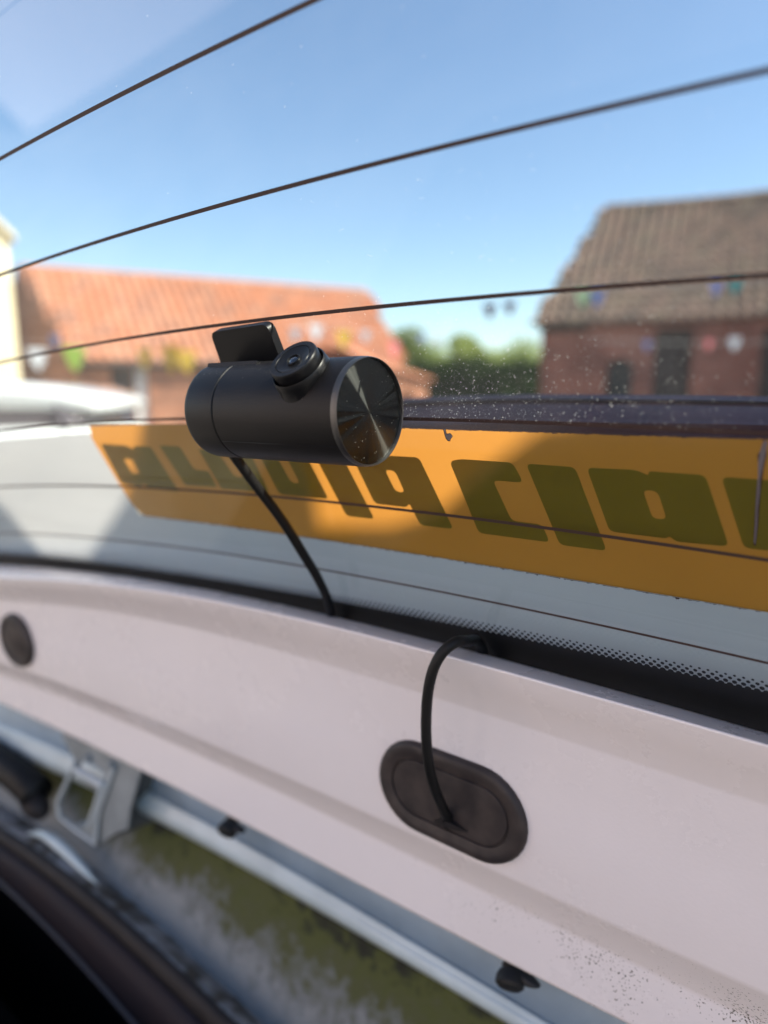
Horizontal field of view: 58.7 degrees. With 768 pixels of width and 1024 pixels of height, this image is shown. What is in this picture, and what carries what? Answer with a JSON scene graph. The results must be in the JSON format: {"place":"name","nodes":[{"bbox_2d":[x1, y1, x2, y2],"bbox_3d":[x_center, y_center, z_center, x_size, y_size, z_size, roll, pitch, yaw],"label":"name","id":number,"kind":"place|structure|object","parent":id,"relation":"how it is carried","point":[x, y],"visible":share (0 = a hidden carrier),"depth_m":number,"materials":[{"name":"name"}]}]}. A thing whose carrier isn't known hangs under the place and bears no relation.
{"place":"outdoors","nodes":[
{"label":"outdoors","id":0,"kind":"place"},
{"bbox_2d":[0,220,20,381],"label":"cream house","id":1,"kind":"structure","parent":0,"point":[10,371],"depth_m":12.99,"materials":[{"name":"beige paint"}]},
{"bbox_2d":[0,1000,20,1023],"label":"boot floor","id":2,"kind":"structure","parent":0,"point":[7,1016],"depth_m":0.35,"materials":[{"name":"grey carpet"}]},
{"bbox_2d":[0,845,202,1023],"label":"trim cover","id":3,"kind":"object","parent":2,"relation":"attached to","point":[65,958],"depth_m":0.41,"materials":[{"name":"brown plastic"}]},
{"bbox_2d":[0,826,236,1023],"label":"rubber seal","id":4,"kind":"object","parent":3,"relation":"attached to","point":[202,1006],"visible":1,"depth_m":0.38,"materials":[{"name":"black rubber"}]},
{"bbox_2d":[17,334,215,374],"bbox_3d":[-3.928,-2.469,10.734,3.736,0.619,0.178,0,10,0],"label":"bunting","id":5,"kind":"object","parent":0,"point":[171,354],"visible":0.82,"depth_m":10.74,"materials":[{"name":"multicoloured coloured fabric"}]},
{"bbox_2d":[280,320,445,358],"bbox_3d":[-0.246,-2.602,10.203,2.736,0.611,0.214,-3,11,-17],"label":"bunting","id":6,"kind":"object","parent":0,"point":[343,336],"visible":0.97,"depth_m":10.11,"materials":[{"name":"fabric"}]},
{"bbox_2d":[0,0,767,361],"label":"sky","id":7,"kind":"structure","parent":0,"point":[216,128],"materials":[{"name":"blue"}]},
{"bbox_2d":[460,280,761,318],"bbox_3d":[2.769,-2.474,7.967,3.917,0.332,0.134,4,11,21],"label":"bunting","id":8,"kind":"object","parent":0,"point":[583,296],"visible":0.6,"depth_m":8.12,"materials":[{"name":"blue fabric"}]},
{"bbox_2d":[530,189,767,395],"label":"brick barn","id":9,"kind":"structure","parent":0,"point":[670,239],"depth_m":15.16,"materials":[{"name":"brown"}]},
{"bbox_2d":[606,358,632,394],"bbox_3d":[5.287,-2.493,15.408,0.678,2.010,0.060,5,11,25],"label":"door","id":10,"kind":"structure","parent":9,"relation":"in","point":[617,374],"depth_m":15.29,"materials":[{"name":"black"}]},
{"bbox_2d":[652,329,693,394],"bbox_3d":[6.256,-2.708,14.899,0.864,2.615,0.060,5,11,25],"label":"door","id":11,"kind":"structure","parent":9,"relation":"in","point":[669,353],"depth_m":14.78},
{"bbox_2d":[758,327,767,395],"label":"door","id":12,"kind":"structure","parent":9,"relation":"in","point":[763,377],"depth_m":14.06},
{"bbox_2d":[596,337,759,350],"bbox_3d":[4.238,-2.211,9.021,3.060,0.176,0.083,2,10,10],"label":"bunting","id":13,"kind":"object","parent":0,"point":[734,342],"visible":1,"depth_m":8.99,"materials":[{"name":"fabric"}]},
{"label":"ground","id":14,"kind":"structure","parent":0,"visible":0},
{"bbox_2d":[0,382,146,439],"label":"parked car","id":15,"kind":"object","parent":14,"relation":"on","point":[27,404],"visible":0.5,"depth_m":6.44,"materials":[{"name":"white paint"}]},
{"bbox_2d":[12,263,406,423],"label":"long outbuilding","id":16,"kind":"structure","parent":14,"relation":"on","point":[71,306],"depth_m":17.98,"materials":[{"name":"orange tile"}]},
{"bbox_2d":[110,367,133,412],"bbox_3d":[-6.569,-2.743,17.169,0.628,1.878,0.060,-6,12,-30],"label":"door","id":17,"kind":"structure","parent":16,"relation":"in","point":[121,378],"depth_m":17.05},
{"bbox_2d":[135,368,148,423],"bbox_3d":[-6.174,-2.785,17.402,0.396,1.878,0.060,-6,12,-30],"label":"door","id":18,"kind":"structure","parent":16,"relation":"in","point":[140,373],"depth_m":17.34,"materials":[{"name":"white paint"}]},
{"bbox_2d":[320,334,432,398],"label":"brick outhouse","id":19,"kind":"structure","parent":14,"relation":"on","point":[415,389],"depth_m":19.55,"materials":[{"name":"brick"}]},
{"bbox_2d":[0,0,767,1023],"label":"car tailgate","id":20,"kind":"object","parent":14,"relation":"on","point":[628,884],"visible":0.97,"depth_m":0.25,"materials":[{"name":"white metal"}]},
{"bbox_2d":[0,613,34,666],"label":"round plug","id":21,"kind":"object","parent":20,"relation":"attached to","point":[16,641],"visible":1,"depth_m":0.40,"materials":[{"name":"grey rubber"}]},
{"bbox_2d":[0,741,53,820],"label":"wiring loom","id":22,"kind":"object","parent":20,"relation":"attached to","point":[27,784],"visible":1,"depth_m":0.45,"materials":[{"name":"black plastic"}]},
{"bbox_2d":[55,733,154,845],"bbox_3d":[-0.161,0.162,0.403,0.098,0.069,0.028,7,12,35],"label":"latch bracket","id":23,"kind":"object","parent":20,"relation":"attached to","point":[121,788],"visible":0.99,"depth_m":0.39,"materials":[{"name":"grey metal"}]},
{"bbox_2d":[217,816,245,838],"bbox_3d":[-0.073,0.149,0.330,0.014,0.014,0.018,0,10,0],"label":"trim clip","id":24,"kind":"object","parent":20,"relation":"attached to","point":[229,827],"visible":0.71,"depth_m":0.32,"materials":[{"name":"black plastic"}]},
{"bbox_2d":[184,321,403,466],"bbox_3d":[-0.028,-0.032,0.182,0.061,0.038,0.030,8,13,38],"label":"dash camera","id":25,"kind":"object","parent":20,"relation":"attached to","point":[258,391],"visible":1,"depth_m":0.17,"materials":[{"name":"black plastic"}]},
{"bbox_2d":[229,457,487,821],"bbox_3d":[-0.006,0.042,0.216,0.070,0.128,0.051,7,13,36],"label":"camera cable","id":26,"kind":"object","parent":20,"relation":"attached to","point":[445,650],"visible":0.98,"depth_m":0.21,"materials":[{"name":"black plastic"}]},
{"bbox_2d":[0,433,767,691],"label":"window film","id":27,"kind":"object","parent":20,"relation":"attached to","point":[95,512],"depth_m":0.24,"materials":[{"name":"white plastic"}]},
{"bbox_2d":[62,7,763,430],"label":"window dust","id":28,"kind":"object","parent":20,"relation":"on","point":[544,335],"depth_m":0.15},
{"bbox_2d":[90,424,767,611],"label":"dealer banner","id":29,"kind":"object","parent":20,"relation":"attached to","point":[710,493],"visible":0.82,"depth_m":0.18,"materials":[{"name":"orange plastic"}]},
{"bbox_2d":[379,740,527,863],"bbox_3d":[0.021,0.095,0.224,0.056,0.033,0.006,8,13,37],"label":"oval grommet","id":30,"kind":"object","parent":20,"relation":"attached to","point":[488,824],"visible":1,"depth_m":0.22,"materials":[{"name":"grey rubber"}]},
{"bbox_2d":[495,961,540,992],"bbox_3d":[0.046,0.160,0.241,0.015,0.014,0.018,0,10,0],"label":"trim clip","id":31,"kind":"object","parent":20,"relation":"attached to","point":[511,978],"visible":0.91,"depth_m":0.23,"materials":[{"name":"black plastic"}]},
{"bbox_2d":[402,394,767,438],"bbox_3d":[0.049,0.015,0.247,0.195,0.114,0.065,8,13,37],"label":"trim bar","id":32,"kind":"object","parent":20,"relation":"attached to","point":[747,414],"depth_m":0.24,"materials":[{"name":"plastic"}]},
{"bbox_2d":[390,325,434,368],"bbox_3d":[1.072,-6.637,32.310,2.870,4.233,3.444,0,10,0],"label":"broad tree","id":33,"kind":"object","parent":14,"relation":"on","point":[411,351],"visible":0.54,"depth_m":31.23,"materials":[{"name":"green plant"}]},
{"bbox_2d":[428,342,451,361],"bbox_3d":[3.068,-7.404,37.721,4.012,3.833,3.522,0,10,0],"label":"broad tree","id":34,"kind":"object","parent":14,"relation":"on","point":[438,354],"visible":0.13,"depth_m":36.85,"materials":[{"name":"green plant"}]},
{"bbox_2d":[446,333,489,361],"bbox_3d":[3.973,-6.717,33.285,1.904,4.045,2.859,6,12,32],"label":"broad tree","id":35,"kind":"object","parent":14,"relation":"on","point":[462,345],"visible":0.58,"depth_m":32.77,"materials":[{"name":"green plant"}]},
{"bbox_2d":[406,353,540,396],"bbox_3d":[3.850,-4.578,26.014,6.389,2.945,1.795,0,10,0],"label":"clipped hedge","id":36,"kind":"object","parent":14,"relation":"on","point":[442,383],"visible":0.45,"depth_m":25.75,"materials":[{"name":"green plant"}]},
{"bbox_2d":[485,346,518,361],"bbox_3d":[5.977,-6.824,35.327,2.646,3.539,4.023,7,12,33],"label":"broad tree","id":37,"kind":"object","parent":14,"relation":"on","point":[495,355],"visible":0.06,"depth_m":34.10,"materials":[{"name":"green plant"}]},
{"bbox_2d":[495,336,540,361],"bbox_3d":[6.620,-6.028,30.613,3.774,3.641,3.225,-6,12,-32],"label":"broad tree","id":38,"kind":"object","parent":14,"relation":"on","point":[520,347],"visible":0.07,"depth_m":29.85,"materials":[{"name":"green plant"}]}
]}

